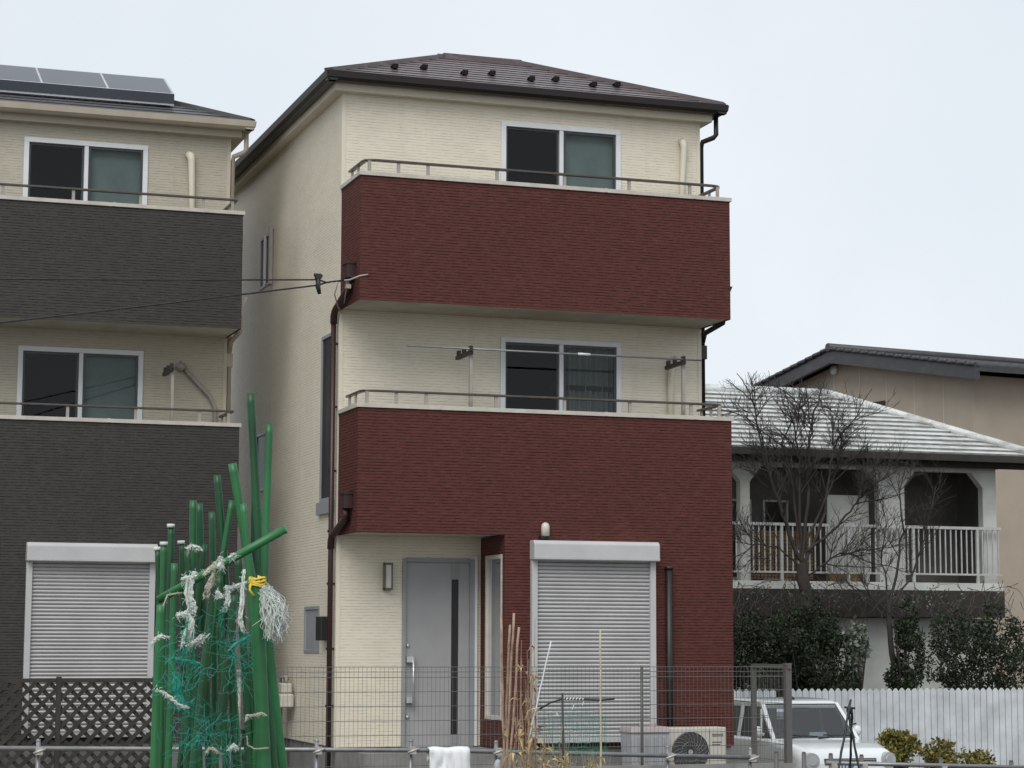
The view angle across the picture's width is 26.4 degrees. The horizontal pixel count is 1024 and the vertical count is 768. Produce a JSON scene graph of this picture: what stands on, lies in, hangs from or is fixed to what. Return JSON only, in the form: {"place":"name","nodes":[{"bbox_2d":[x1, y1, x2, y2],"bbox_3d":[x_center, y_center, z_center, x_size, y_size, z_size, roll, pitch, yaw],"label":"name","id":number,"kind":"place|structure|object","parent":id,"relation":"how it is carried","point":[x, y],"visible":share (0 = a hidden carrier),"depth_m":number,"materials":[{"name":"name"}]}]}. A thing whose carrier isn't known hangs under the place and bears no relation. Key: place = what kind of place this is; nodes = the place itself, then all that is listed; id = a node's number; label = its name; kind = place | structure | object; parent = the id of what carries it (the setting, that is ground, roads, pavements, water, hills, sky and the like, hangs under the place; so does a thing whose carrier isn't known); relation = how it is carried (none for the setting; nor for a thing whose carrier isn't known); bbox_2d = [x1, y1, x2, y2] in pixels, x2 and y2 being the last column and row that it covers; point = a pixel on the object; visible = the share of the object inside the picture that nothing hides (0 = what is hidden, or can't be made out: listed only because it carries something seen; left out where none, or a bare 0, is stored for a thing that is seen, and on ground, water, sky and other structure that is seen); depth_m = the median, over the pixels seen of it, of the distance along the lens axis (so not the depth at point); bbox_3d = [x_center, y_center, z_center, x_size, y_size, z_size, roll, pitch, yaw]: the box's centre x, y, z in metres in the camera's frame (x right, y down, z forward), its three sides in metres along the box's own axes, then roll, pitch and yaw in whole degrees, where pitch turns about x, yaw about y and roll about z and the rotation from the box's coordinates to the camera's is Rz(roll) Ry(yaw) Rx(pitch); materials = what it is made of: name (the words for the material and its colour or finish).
{"place":"outdoors","nodes":[
{"label":"outdoors","id":0,"kind":"place"},
{"bbox_2d":[237,670,241,741],"bbox_3d":[-3.457,4.307,27.535,0.083,1.380,0.083,0,-7,4],"label":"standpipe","id":1,"kind":"object","parent":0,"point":[239,697],"visible":0.28,"depth_m":27.55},
{"bbox_2d":[0,0,1023,385],"label":"sky","id":2,"kind":"structure","parent":0,"point":[868,155],"materials":[{"name":"white"}]},
{"bbox_2d":[705,384,1023,734],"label":"veranda house","id":3,"kind":"structure","parent":0,"point":[963,549],"depth_m":42.72,"materials":[{"name":"paint"}]},
{"bbox_2d":[732,499,751,579],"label":"window","id":4,"kind":"structure","parent":3,"relation":"in","point":[734,510],"depth_m":43.08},
{"bbox_2d":[762,500,788,580],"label":"window","id":5,"kind":"structure","parent":3,"relation":"in","point":[772,507],"depth_m":43.41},
{"bbox_2d":[826,574,862,581],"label":"planter box","id":6,"kind":"object","parent":3,"relation":"on","point":[854,579],"visible":0.43,"depth_m":42.04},
{"bbox_2d":[733,574,1023,636],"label":"climbing vine","id":7,"kind":"object","parent":3,"relation":"hanging from","point":[835,588],"visible":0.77,"depth_m":41.57,"materials":[{"name":"grey plant"}]},
{"bbox_2d":[752,343,1023,689],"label":"gabled house","id":8,"kind":"structure","parent":0,"point":[982,394],"depth_m":55.71,"materials":[{"name":"beige paint"}]},
{"bbox_3d":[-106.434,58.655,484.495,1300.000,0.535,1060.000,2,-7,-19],"label":"ground","id":9,"kind":"structure","parent":0,"visible":0},
{"bbox_2d":[0,92,256,767],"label":"terraced house","id":10,"kind":"structure","parent":9,"relation":"on","point":[119,440],"depth_m":28.55,"materials":[{"name":"beige"}]},
{"bbox_2d":[16,345,143,419],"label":"window","id":11,"kind":"structure","parent":10,"relation":"in","point":[54,375],"depth_m":29.42,"materials":[{"name":"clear glass"}]},
{"bbox_2d":[23,136,147,204],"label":"window","id":12,"kind":"structure","parent":10,"relation":"in","point":[47,161],"depth_m":29.76,"materials":[{"name":"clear glass"}]},
{"bbox_2d":[0,64,173,105],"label":"solar panel","id":13,"kind":"object","parent":10,"relation":"on","point":[78,84],"visible":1,"depth_m":30.08,"materials":[{"name":"grey glass"}]},
{"bbox_2d":[154,547,159,604],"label":"garden pole","id":14,"kind":"object","parent":9,"relation":"on","point":[157,562],"visible":0.24,"depth_m":6.06,"materials":[{"name":"green plastic"}]},
{"bbox_2d":[150,605,164,767],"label":"garden pole","id":15,"kind":"object","parent":9,"relation":"on","point":[155,723],"visible":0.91,"depth_m":5.43,"materials":[{"name":"plastic"}]},
{"bbox_2d":[157,694,223,767],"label":"garden net","id":16,"kind":"object","parent":15,"relation":"attached to","point":[186,737],"visible":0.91,"depth_m":5.33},
{"bbox_2d":[158,542,167,767],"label":"garden pole","id":17,"kind":"object","parent":9,"relation":"on","point":[163,558],"visible":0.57,"depth_m":5.92,"materials":[{"name":"green plastic"}]},
{"bbox_2d":[164,524,174,763],"bbox_3d":[-0.946,1.446,5.915,0.027,2.130,0.026,2,-7,-19],"label":"garden pole","id":18,"kind":"object","parent":9,"relation":"on","point":[170,551],"visible":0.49,"depth_m":6.01,"materials":[{"name":"green plastic"}]},
{"bbox_2d":[164,563,177,767],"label":"garden pole","id":19,"kind":"object","parent":9,"relation":"on","point":[172,634],"visible":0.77,"depth_m":5.79,"materials":[{"name":"plastic"}]},
{"bbox_2d":[177,540,185,719],"bbox_3d":[-0.890,1.476,5.984,0.101,2.087,0.020,2,-7,-19],"label":"garden pole","id":20,"kind":"object","parent":9,"relation":"on","point":[181,543],"visible":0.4,"depth_m":6.07,"materials":[{"name":"green plastic"}]},
{"bbox_2d":[183,614,194,767],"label":"garden pole","id":21,"kind":"object","parent":9,"relation":"on","point":[186,761],"visible":0.54,"depth_m":5.64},
{"bbox_2d":[177,544,206,767],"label":"garden pole","id":22,"kind":"object","parent":9,"relation":"on","point":[202,564],"visible":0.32,"depth_m":5.99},
{"bbox_2d":[189,500,196,755],"bbox_3d":[-0.863,1.407,5.842,0.048,2.190,0.030,2,-7,-19],"label":"garden pole","id":23,"kind":"object","parent":9,"relation":"on","point":[193,524],"visible":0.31,"depth_m":5.95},
{"bbox_2d":[184,550,202,767],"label":"garden pole","id":24,"kind":"object","parent":9,"relation":"on","point":[188,561],"visible":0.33,"depth_m":5.86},
{"bbox_2d":[189,579,217,767],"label":"garden pole","id":25,"kind":"object","parent":9,"relation":"on","point":[205,658],"visible":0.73,"depth_m":5.57,"materials":[{"name":"plastic"}]},
{"bbox_2d":[156,525,287,603],"bbox_3d":[-0.738,0.459,5.546,0.343,0.199,0.022,-1,-7,9],"label":"garden pole","id":26,"kind":"object","parent":25,"relation":"attached to","point":[258,543],"visible":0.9,"depth_m":5.53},
{"bbox_2d":[180,570,197,616],"bbox_3d":[-0.794,0.519,5.361,0.045,0.123,0.040,1,-7,-4],"label":"plastic strip","id":27,"kind":"object","parent":26,"relation":"hanging from","point":[189,599],"visible":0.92,"depth_m":5.36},
{"bbox_2d":[200,557,224,577],"bbox_3d":[-0.740,0.454,5.392,0.065,0.061,0.022,2,-7,-14],"label":"plastic strip","id":28,"kind":"object","parent":26,"relation":"attached to","point":[210,568],"visible":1,"depth_m":5.38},
{"bbox_2d":[203,568,219,602],"bbox_3d":[-0.745,0.495,5.383,0.044,0.092,0.024,2,-7,-19],"label":"plastic strip","id":29,"kind":"object","parent":28,"relation":"hanging from","point":[209,584],"visible":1,"depth_m":5.38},
{"bbox_2d":[197,503,212,767],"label":"garden pole","id":30,"kind":"object","parent":9,"relation":"on","point":[200,541],"visible":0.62,"depth_m":6.00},
{"bbox_2d":[209,512,218,767],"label":"garden pole","id":31,"kind":"object","parent":9,"relation":"on","point":[214,657],"visible":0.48,"depth_m":6.08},
{"bbox_2d":[202,500,234,719],"bbox_3d":[-0.908,1.399,5.774,0.313,2.192,0.019,2,-7,-19],"label":"garden pole","id":32,"kind":"object","parent":9,"relation":"on","point":[227,527],"visible":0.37,"depth_m":5.92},
{"bbox_2d":[216,576,229,767],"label":"garden pole","id":33,"kind":"object","parent":9,"relation":"on","point":[220,603],"visible":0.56,"depth_m":5.88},
{"bbox_2d":[211,595,237,767],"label":"garden pole","id":34,"kind":"object","parent":9,"relation":"on","point":[226,663],"visible":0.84,"depth_m":5.63,"materials":[{"name":"plastic"}]},
{"bbox_2d":[214,475,239,767],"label":"garden pole","id":35,"kind":"object","parent":9,"relation":"on","point":[221,525],"visible":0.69,"depth_m":5.92,"materials":[{"name":"plastic"}]},
{"bbox_2d":[227,552,241,767],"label":"garden pole","id":36,"kind":"object","parent":9,"relation":"on","point":[236,696],"visible":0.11,"depth_m":6.03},
{"bbox_2d":[235,558,252,767],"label":"garden pole","id":37,"kind":"object","parent":9,"relation":"on","point":[245,689],"visible":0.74,"depth_m":5.75,"materials":[{"name":"plastic"}]},
{"bbox_2d":[240,503,255,725],"bbox_3d":[-0.627,1.397,5.658,0.198,2.170,0.020,2,-7,-19],"label":"garden pole","id":38,"kind":"object","parent":9,"relation":"on","point":[245,533],"visible":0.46,"depth_m":5.74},
{"bbox_2d":[228,463,279,767],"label":"garden pole","id":39,"kind":"object","parent":9,"relation":"on","point":[236,486],"visible":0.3,"depth_m":5.89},
{"bbox_2d":[249,461,258,730],"bbox_3d":[-0.692,1.354,5.854,0.056,2.300,0.024,2,-7,-19],"label":"garden pole","id":40,"kind":"object","parent":9,"relation":"on","point":[252,539],"visible":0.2,"depth_m":5.94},
{"bbox_2d":[251,579,270,767],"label":"garden pole","id":41,"kind":"object","parent":9,"relation":"on","point":[261,695],"visible":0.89,"depth_m":5.25,"materials":[{"name":"plastic"}]},
{"bbox_2d":[186,690,248,752],"bbox_3d":[-0.711,0.820,5.306,0.189,0.159,0.170,-1,-7,7],"label":"garden net","id":42,"kind":"object","parent":41,"relation":"attached to","point":[205,730],"visible":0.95,"depth_m":5.31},
{"bbox_2d":[150,639,215,735],"bbox_3d":[-0.792,0.731,5.257,0.158,0.235,0.167,0,-7,-2],"label":"garden net","id":43,"kind":"object","parent":42,"relation":"on","point":[179,675],"visible":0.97,"depth_m":5.25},
{"bbox_2d":[152,685,189,710],"bbox_3d":[-0.806,0.741,5.142,0.090,0.062,0.024,2,-7,-19],"label":"plastic strip","id":44,"kind":"object","parent":43,"relation":"on","point":[171,698],"visible":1,"depth_m":5.14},
{"bbox_2d":[172,671,194,713],"bbox_3d":[-0.798,0.749,5.290,0.057,0.105,0.027,2,-7,-19],"label":"net scrap","id":45,"kind":"object","parent":43,"relation":"hanging from","point":[189,703],"visible":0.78,"depth_m":5.29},
{"bbox_2d":[158,609,209,687],"bbox_3d":[-0.788,0.639,5.252,0.118,0.195,0.193,-1,-7,8],"label":"garden net","id":46,"kind":"object","parent":43,"relation":"on","point":[187,649],"visible":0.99,"depth_m":5.25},
{"bbox_2d":[172,610,196,643],"bbox_3d":[-0.789,0.587,5.266,0.060,0.083,0.039,4,-8,-27],"label":"plastic strip","id":47,"kind":"object","parent":46,"relation":"on","point":[186,614],"visible":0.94,"depth_m":5.27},
{"bbox_2d":[184,633,210,650],"bbox_3d":[-0.760,0.626,5.274,0.067,0.049,0.032,2,-7,-19],"label":"plastic strip","id":48,"kind":"object","parent":46,"relation":"on","point":[197,639],"visible":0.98,"depth_m":5.27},
{"bbox_2d":[189,705,256,767],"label":"garden net","id":49,"kind":"object","parent":41,"relation":"hanging from","point":[229,729],"visible":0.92,"depth_m":5.34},
{"bbox_2d":[208,650,254,703],"bbox_3d":[-0.648,0.714,5.319,0.134,0.134,0.174,-5,-8,36],"label":"garden net","id":50,"kind":"object","parent":41,"relation":"hanging from","point":[237,671],"visible":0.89,"depth_m":5.31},
{"bbox_2d":[198,622,279,677],"bbox_3d":[-0.673,0.643,5.340,0.175,0.154,0.176,4,-8,-30],"label":"garden net","id":51,"kind":"object","parent":41,"relation":"hanging from","point":[235,647],"visible":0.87,"depth_m":5.31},
{"bbox_2d":[203,600,250,678],"bbox_3d":[-0.710,0.631,5.370,0.130,0.197,0.176,-3,-7,24],"label":"garden net","id":52,"kind":"object","parent":51,"relation":"attached to","point":[222,607],"visible":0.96,"depth_m":5.37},
{"bbox_2d":[235,569,247,634],"bbox_3d":[-0.665,0.537,5.374,0.035,0.161,0.024,2,-7,-19],"label":"plastic strip","id":53,"kind":"object","parent":52,"relation":"on","point":[241,606],"visible":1,"depth_m":5.37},
{"bbox_2d":[248,575,266,595],"bbox_3d":[-0.620,0.490,5.288,0.047,0.052,0.044,2,-7,-19],"label":"yellow string","id":54,"kind":"object","parent":41,"relation":"attached to","point":[252,581],"visible":0.9,"depth_m":5.27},
{"bbox_2d":[254,582,295,643],"bbox_3d":[-0.567,0.550,5.220,0.088,0.150,0.123,-2,-7,15],"label":"plastic tuft","id":55,"kind":"object","parent":41,"relation":"hanging from","point":[274,612],"visible":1,"depth_m":5.20,"materials":[{"name":"plastic"}]},
{"bbox_2d":[247,393,277,767],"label":"garden pole","id":56,"kind":"object","parent":9,"relation":"on","point":[254,467],"visible":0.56,"depth_m":5.86,"materials":[{"name":"plastic"}]},
{"bbox_2d":[252,423,272,767],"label":"garden pole","id":57,"kind":"object","parent":9,"relation":"on","point":[266,512],"visible":0.48,"depth_m":5.82,"materials":[{"name":"plastic"}]},
{"bbox_2d":[266,632,287,767],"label":"garden pole","id":58,"kind":"object","parent":9,"relation":"on","point":[276,708],"visible":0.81,"depth_m":5.52,"materials":[{"name":"plastic"}]},
{"bbox_2d":[0,738,759,767],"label":"pipe barrier","id":59,"kind":"object","parent":9,"relation":"on","point":[317,750],"visible":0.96,"depth_m":20.76,"materials":[{"name":"metal"}]},
{"bbox_2d":[427,746,470,767],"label":"cloth","id":60,"kind":"object","parent":59,"relation":"hanging from","point":[449,757],"visible":1,"depth_m":20.90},
{"bbox_2d":[230,53,733,767],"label":"terraced house","id":61,"kind":"structure","parent":9,"relation":"on","point":[434,511],"depth_m":27.42,"materials":[{"name":"beige"}]},
{"bbox_2d":[257,431,264,491],"bbox_3d":[-3.572,1.122,31.323,0.072,0.850,0.800,2,-7,-19],"label":"window","id":62,"kind":"structure","parent":61,"relation":"in","point":[261,436],"depth_m":31.36,"materials":[{"name":"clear glass"}]},
{"bbox_2d":[260,229,273,290],"bbox_3d":[-3.526,-1.791,31.556,0.072,0.770,0.830,2,-7,-19],"label":"window","id":63,"kind":"structure","parent":61,"relation":"in","point":[267,235],"depth_m":31.78,"materials":[{"name":"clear glass"}]},
{"bbox_2d":[278,675,293,766],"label":"gas meter","id":64,"kind":"object","parent":61,"relation":"attached to","point":[282,686],"visible":0.65,"depth_m":28.70,"materials":[{"name":"beige metal"}]},
{"bbox_2d":[304,606,319,652],"bbox_3d":[-2.549,3.160,28.038,0.072,0.600,0.810,2,-7,-19],"label":"window","id":65,"kind":"structure","parent":61,"relation":"in","point":[311,645],"depth_m":28.10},
{"bbox_2d":[316,616,326,640],"bbox_3d":[-2.395,3.067,27.326,0.120,0.300,0.470,2,-7,-19],"label":"electric meter","id":66,"kind":"object","parent":61,"relation":"attached to","point":[321,628],"visible":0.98,"depth_m":27.11,"materials":[{"name":"black plastic"}]},
{"bbox_2d":[316,333,330,515],"bbox_3d":[-2.333,0.501,27.678,0.110,2.300,0.770,2,-7,-19],"label":"window","id":67,"kind":"structure","parent":61,"relation":"in","point":[322,508],"depth_m":27.83,"materials":[{"name":"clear glass"}]},
{"bbox_2d":[334,274,367,313],"bbox_3d":[-2.045,-1.114,26.628,0.298,0.417,0.641,5,-8,-34],"label":"cable bracket","id":68,"kind":"object","parent":61,"relation":"attached to","point":[347,286],"visible":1,"depth_m":26.52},
{"bbox_2d":[0,278,325,281],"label":"service cable","id":69,"kind":"object","parent":68,"relation":"attached to","point":[165,279],"visible":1,"depth_m":23.40,"materials":[{"name":"black plastic"}]},
{"bbox_2d":[0,280,343,322],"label":"service cable","id":70,"kind":"object","parent":68,"relation":"attached to","point":[163,303],"visible":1,"depth_m":23.20,"materials":[{"name":"black plastic"}]},
{"bbox_2d":[405,562,468,744],"bbox_3d":[-0.930,3.362,27.225,0.840,2.260,0.119,2,-7,-19],"label":"door","id":71,"kind":"structure","parent":61,"relation":"in","point":[437,593],"depth_m":27.26,"materials":[{"name":"grey metal"}]},
{"bbox_2d":[485,554,501,720],"bbox_3d":[-0.216,3.128,26.933,0.044,2.020,0.640,2,-7,-19],"label":"window","id":72,"kind":"structure","parent":61,"relation":"in","point":[493,563],"depth_m":27.01,"materials":[{"name":"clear glass"}]},
{"bbox_2d":[406,345,700,360],"bbox_3d":[0.565,-0.389,27.377,3.934,0.036,0.034,2,-7,-19],"label":"laundry pole","id":73,"kind":"object","parent":61,"relation":"on","point":[544,352],"visible":1,"depth_m":27.36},
{"bbox_2d":[501,121,620,189],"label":"window","id":74,"kind":"structure","parent":61,"relation":"in","point":[524,146],"depth_m":28.78,"materials":[{"name":"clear glass"}]},
{"bbox_2d":[500,336,621,412],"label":"window","id":75,"kind":"structure","parent":61,"relation":"in","point":[521,373],"depth_m":28.48,"materials":[{"name":"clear glass"}]},
{"bbox_2d":[500,615,505,767],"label":"bamboo cane","id":76,"kind":"object","parent":9,"relation":"on","point":[501,655],"visible":0.94,"depth_m":18.05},
{"bbox_2d":[501,625,510,765],"bbox_3d":[-0.064,2.971,18.059,0.116,1.943,0.034,2,-7,-19],"label":"bamboo cane","id":77,"kind":"object","parent":9,"relation":"on","point":[507,677],"visible":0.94,"depth_m":18.12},
{"bbox_2d":[505,613,514,767],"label":"bamboo cane","id":78,"kind":"object","parent":9,"relation":"on","point":[510,680],"visible":0.9,"depth_m":18.02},
{"bbox_2d":[509,627,519,767],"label":"bamboo cane","id":79,"kind":"object","parent":9,"relation":"on","point":[515,691],"visible":0.94,"depth_m":17.97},
{"bbox_2d":[498,720,533,767],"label":"dried plant","id":80,"kind":"object","parent":9,"relation":"on","point":[521,744],"visible":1,"depth_m":17.62,"materials":[{"name":"beige plant"}]},
{"bbox_2d":[511,640,524,767],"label":"dried plant","id":81,"kind":"object","parent":9,"relation":"on","point":[520,698],"visible":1,"depth_m":17.77,"materials":[{"name":"beige plant"}]},
{"bbox_2d":[521,659,537,767],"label":"dried plant","id":82,"kind":"object","parent":9,"relation":"on","point":[529,722],"visible":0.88,"depth_m":17.89,"materials":[{"name":"beige plant"}]},
{"bbox_2d":[522,637,543,767],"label":"dried plant","id":83,"kind":"object","parent":9,"relation":"on","point":[538,738],"visible":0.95,"depth_m":18.02,"materials":[{"name":"beige plant"}]},
{"bbox_2d":[529,641,551,736],"bbox_3d":[0.229,2.525,17.945,0.208,0.809,0.016,2,-7,-19],"label":"garden stake","id":84,"kind":"object","parent":9,"relation":"on","point":[540,687],"visible":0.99,"depth_m":17.95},
{"bbox_2d":[525,718,564,767],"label":"dried plant","id":85,"kind":"object","parent":9,"relation":"on","point":[544,754],"visible":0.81,"depth_m":18.12,"materials":[{"name":"beige plant"}]},
{"bbox_2d":[547,742,572,767],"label":"garden plant","id":86,"kind":"object","parent":9,"relation":"on","point":[567,766],"visible":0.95,"depth_m":18.07,"materials":[{"name":"beige plant"}]},
{"bbox_2d":[539,693,614,767],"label":"plant support","id":87,"kind":"object","parent":9,"relation":"on","point":[563,699],"visible":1,"depth_m":18.20,"materials":[{"name":"black plastic"}]},
{"bbox_2d":[541,709,607,758],"bbox_3d":[0.525,2.934,18.261,0.597,0.420,0.094,2,-7,-19],"label":"garden net","id":88,"kind":"object","parent":87,"relation":"hanging from","point":[560,717],"visible":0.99,"depth_m":18.26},
{"bbox_2d":[599,630,601,767],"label":"bamboo cane","id":89,"kind":"object","parent":9,"relation":"on","point":[600,696],"visible":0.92,"depth_m":18.32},
{"bbox_2d":[508,763,794,767],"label":"kerb wall","id":90,"kind":"structure","parent":9,"relation":"on","point":[763,765],"depth_m":25.39,"materials":[{"name":"concrete"}]},
{"bbox_2d":[172,663,792,767],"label":"fence","id":91,"kind":"object","parent":90,"relation":"on","point":[786,679],"visible":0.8,"depth_m":25.27,"materials":[{"name":"metal"}]},
{"bbox_2d":[733,604,808,696],"bbox_3d":[4.407,5.396,38.602,1.785,3.011,1.641,0,-7,4],"label":"evergreen shrub","id":92,"kind":"object","parent":9,"relation":"on","point":[739,646],"visible":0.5,"depth_m":38.39,"materials":[{"name":"green plant"}]},
{"bbox_2d":[756,589,842,696],"bbox_3d":[5.120,5.271,38.588,1.649,3.258,1.480,2,-7,-19],"label":"evergreen shrub","id":93,"kind":"object","parent":9,"relation":"on","point":[799,615],"visible":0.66,"depth_m":38.36,"materials":[{"name":"green plant"}]},
{"bbox_2d":[705,370,920,675],"bbox_3d":[5.223,3.410,39.621,4.306,7.278,2.620,2,-7,-19],"label":"bare tree","id":94,"kind":"object","parent":9,"relation":"on","point":[803,582],"visible":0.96,"depth_m":39.66,"materials":[{"name":"brown plant"}]},
{"bbox_2d":[796,625,862,707],"bbox_3d":[5.588,5.523,38.157,1.110,2.650,1.139,2,-7,-19],"label":"evergreen shrub","id":95,"kind":"object","parent":9,"relation":"on","point":[822,680],"visible":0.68,"depth_m":38.06,"materials":[{"name":"green plant"}]},
{"bbox_2d":[838,699,859,767],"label":"stake tripod","id":96,"kind":"object","parent":9,"relation":"on","point":[849,711],"visible":1,"depth_m":20.10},
{"bbox_2d":[840,615,872,718],"bbox_3d":[6.025,5.441,38.124,0.555,2.808,0.568,2,-7,-19],"label":"leafy shrub","id":97,"kind":"object","parent":9,"relation":"on","point":[855,653],"visible":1,"depth_m":38.12,"materials":[{"name":"green plant"}]},
{"bbox_2d":[734,687,1023,767],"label":"picket fence","id":98,"kind":"object","parent":9,"relation":"on","point":[971,719],"visible":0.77,"depth_m":37.26,"materials":[{"name":"metal"}]},
{"bbox_2d":[808,453,958,696],"bbox_3d":[6.787,4.101,39.169,3.213,5.811,1.734,2,-7,-19],"label":"bare tree","id":99,"kind":"object","parent":9,"relation":"on","point":[889,604],"visible":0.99,"depth_m":39.29,"materials":[{"name":"brown plant"}]},
{"bbox_2d":[774,751,1023,767],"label":"pipe barrier","id":100,"kind":"object","parent":9,"relation":"on","point":[831,763],"visible":1,"depth_m":22.45,"materials":[{"name":"metal"}]},
{"bbox_2d":[882,597,927,712],"bbox_3d":[7.030,5.359,38.812,0.823,3.136,0.763,2,-7,-19],"label":"evergreen shrub","id":101,"kind":"object","parent":9,"relation":"on","point":[906,678],"visible":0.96,"depth_m":38.82,"materials":[{"name":"green plant"}]},
{"bbox_2d":[920,600,1023,693],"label":"evergreen shrub","id":102,"kind":"object","parent":9,"relation":"on","point":[953,677],"visible":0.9,"depth_m":39.45,"materials":[{"name":"green plant"}]},
{"label":"pavement","id":103,"kind":"structure","parent":0,"visible":0},
{"bbox_2d":[0,677,152,767],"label":"lattice fence","id":104,"kind":"object","parent":103,"relation":"on","point":[60,710],"visible":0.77,"depth_m":26.68,"materials":[{"name":"plastic"}]},
{"bbox_2d":[619,723,669,764],"bbox_3d":[1.602,4.478,26.267,0.516,0.775,0.419,2,-7,-19],"label":"storage bin","id":105,"kind":"object","parent":103,"relation":"on","point":[650,739],"visible":0.83,"depth_m":26.13,"materials":[{"name":"grey plastic"}]},
{"bbox_2d":[669,726,725,764],"bbox_3d":[2.223,4.567,26.730,0.770,0.710,0.320,2,-7,-19],"label":"air conditioner","id":106,"kind":"object","parent":103,"relation":"on","point":[685,740],"visible":0.74,"depth_m":26.60,"materials":[{"name":"beige metal"}]},
{"label":"parking ground","id":107,"kind":"structure","parent":0,"visible":0},
{"bbox_2d":[731,696,895,767],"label":"parked car","id":108,"kind":"object","parent":107,"relation":"on","point":[818,726],"visible":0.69,"depth_m":31.57,"materials":[{"name":"white paint"}]},
{"bbox_2d":[875,727,922,767],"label":"olive bush","id":109,"kind":"object","parent":107,"relation":"on","point":[900,745],"visible":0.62,"depth_m":34.08,"materials":[{"name":"green plant"}]},
{"bbox_2d":[919,736,996,767],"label":"olive bush","id":110,"kind":"object","parent":107,"relation":"on","point":[945,754],"visible":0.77,"depth_m":34.69,"materials":[{"name":"green plant"}]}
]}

